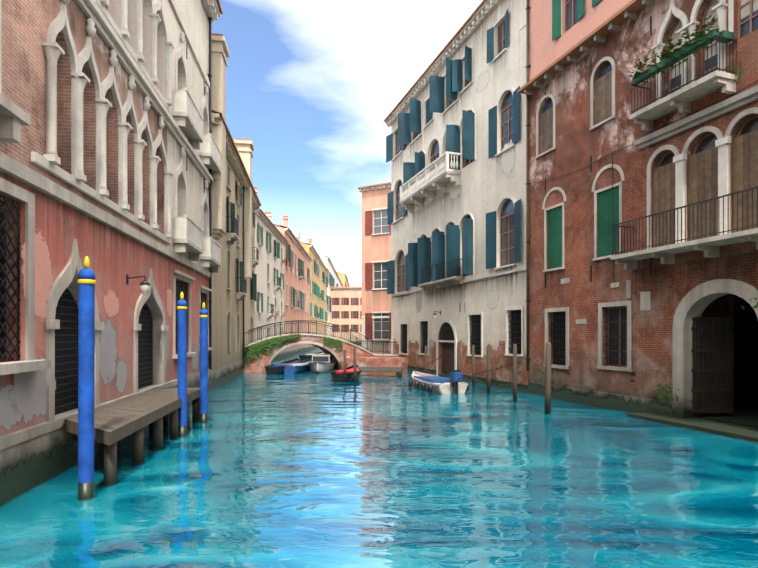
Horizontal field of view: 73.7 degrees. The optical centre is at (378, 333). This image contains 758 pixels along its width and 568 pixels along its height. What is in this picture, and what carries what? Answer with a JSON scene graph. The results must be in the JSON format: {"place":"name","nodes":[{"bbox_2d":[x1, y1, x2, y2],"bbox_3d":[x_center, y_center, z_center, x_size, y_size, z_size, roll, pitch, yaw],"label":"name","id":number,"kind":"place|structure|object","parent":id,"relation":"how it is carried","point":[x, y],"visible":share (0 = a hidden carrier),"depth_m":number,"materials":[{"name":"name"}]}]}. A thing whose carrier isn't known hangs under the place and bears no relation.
{"place":"outdoors","nodes":[
{"label":"outdoors","id":0,"kind":"place"},
{"bbox_2d":[212,0,481,286],"label":"sky","id":1,"kind":"structure","parent":0,"point":[313,85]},
{"bbox_2d":[0,344,757,567],"bbox_3d":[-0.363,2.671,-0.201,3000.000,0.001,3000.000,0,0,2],"label":"water","id":2,"kind":"structure","parent":0,"point":[310,468],"depth_m":8.59,"materials":[{"name":"teal liquid"}]},
{"bbox_2d":[0,0,222,505],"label":"building","id":3,"kind":"structure","parent":2,"relation":"in","point":[110,159],"depth_m":11.46,"materials":[{"name":"paint"}]},
{"bbox_2d":[65,388,199,485],"bbox_3d":[-5.660,2.369,11.916,1.400,1.406,7.050,0,0,-7],"label":"wooden dock","id":4,"kind":"object","parent":2,"relation":"in","point":[117,422],"visible":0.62,"depth_m":10.68,"materials":[{"name":"grey wood"}]},
{"bbox_2d":[78,256,207,500],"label":"mooring poles","id":5,"kind":"object","parent":2,"relation":"in","point":[86,319],"visible":0.94,"depth_m":8.13,"materials":[{"name":"blue wood"}]},
{"bbox_2d":[210,33,260,389],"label":"cream house","id":6,"kind":"structure","parent":2,"relation":"on","point":[236,203],"depth_m":28.91,"materials":[{"name":"paint"}]},
{"bbox_2d":[254,187,288,360],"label":"house","id":7,"kind":"structure","parent":2,"relation":"on","point":[270,240],"depth_m":46.67,"materials":[{"name":"paint"}]},
{"bbox_2d":[264,358,299,374],"bbox_3d":[-6.715,2.413,36.345,1.549,0.877,7.541,0,0,2],"label":"moored boat","id":8,"kind":"object","parent":2,"relation":"on","point":[275,369],"visible":0.81,"depth_m":33.20,"materials":[{"name":"black wood"}]},
{"bbox_2d":[274,216,312,357],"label":"house","id":9,"kind":"structure","parent":2,"relation":"on","point":[297,259],"depth_m":63.36,"materials":[{"name":"paint"}]},
{"bbox_2d":[282,359,311,373],"bbox_3d":[-5.645,2.413,36.346,1.609,0.877,6.053,0,0,2],"label":"moored boat","id":10,"kind":"object","parent":2,"relation":"on","point":[300,366],"visible":0.67,"depth_m":34.31,"materials":[{"name":"blue wood"}]},
{"bbox_2d":[299,352,324,359],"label":"moored boat","id":11,"kind":"object","parent":2,"relation":"on","point":[305,356],"visible":0.5,"depth_m":50.13,"materials":[{"name":"black"}]},
{"bbox_2d":[299,232,328,349],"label":"house","id":12,"kind":"structure","parent":2,"relation":"in","point":[319,272],"depth_m":91.61,"materials":[{"name":"paint"}]},
{"bbox_2d":[243,320,398,372],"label":"bridge","id":13,"kind":"structure","parent":2,"relation":"in","point":[260,354],"depth_m":35.94,"materials":[{"name":"brick"}]},
{"bbox_2d":[308,354,335,372],"bbox_3d":[-4.153,2.221,36.234,1.968,1.340,5.856,0,0,2],"label":"white boat","id":14,"kind":"object","parent":2,"relation":"on","point":[321,363],"visible":0.88,"depth_m":35.45,"materials":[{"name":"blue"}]},
{"bbox_2d":[318,254,342,335],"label":"house","id":15,"kind":"structure","parent":2,"relation":"in","point":[334,280],"depth_m":124.39,"materials":[{"name":"paint"}]},
{"bbox_2d":[336,271,349,286],"bbox_3d":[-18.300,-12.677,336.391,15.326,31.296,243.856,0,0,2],"label":"building","id":16,"kind":"structure","parent":2,"relation":"in","point":[344,279],"depth_m":214.90,"materials":[{"name":"paint"}]},
{"bbox_2d":[330,287,361,343],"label":"end house","id":17,"kind":"structure","parent":2,"relation":"on","point":[346,307],"depth_m":128.25,"materials":[{"name":"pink paint"}]},
{"bbox_2d":[330,365,361,381],"bbox_3d":[-1.802,2.413,29.739,1.510,0.877,4.628,0,0,9],"label":"moored boat","id":18,"kind":"object","parent":2,"relation":"on","point":[339,375],"visible":0.79,"depth_m":27.96,"materials":[{"name":"black wood"}]},
{"bbox_2d":[357,182,390,350],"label":"pink house","id":19,"kind":"structure","parent":2,"relation":"in","point":[376,297],"depth_m":51.15,"materials":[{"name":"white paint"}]},
{"bbox_2d":[347,351,407,370],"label":"quay","id":20,"kind":"structure","parent":2,"relation":"in","point":[382,362],"depth_m":36.31,"materials":[{"name":"brick"}]},
{"bbox_2d":[360,367,402,376],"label":"jetty","id":21,"kind":"object","parent":2,"relation":"in","point":[398,370],"visible":0.54,"depth_m":32.40,"materials":[{"name":"grey wood"}]},
{"bbox_2d":[343,342,550,413],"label":"wooden mooring posts","id":22,"kind":"object","parent":2,"relation":"on","point":[547,410],"visible":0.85,"depth_m":19.82,"materials":[{"name":"brown wood"}]},
{"bbox_2d":[383,0,527,392],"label":"white palazzo","id":23,"kind":"structure","parent":2,"relation":"on","point":[455,119],"depth_m":28.02,"materials":[{"name":"paint"}]},
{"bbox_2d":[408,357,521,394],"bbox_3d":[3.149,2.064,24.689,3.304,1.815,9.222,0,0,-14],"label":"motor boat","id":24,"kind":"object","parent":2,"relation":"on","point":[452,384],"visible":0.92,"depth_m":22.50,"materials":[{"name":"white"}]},
{"bbox_2d":[517,0,757,442],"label":"brick palazzo","id":25,"kind":"structure","parent":2,"relation":"in","point":[641,184],"depth_m":16.71,"materials":[{"name":"brick"}]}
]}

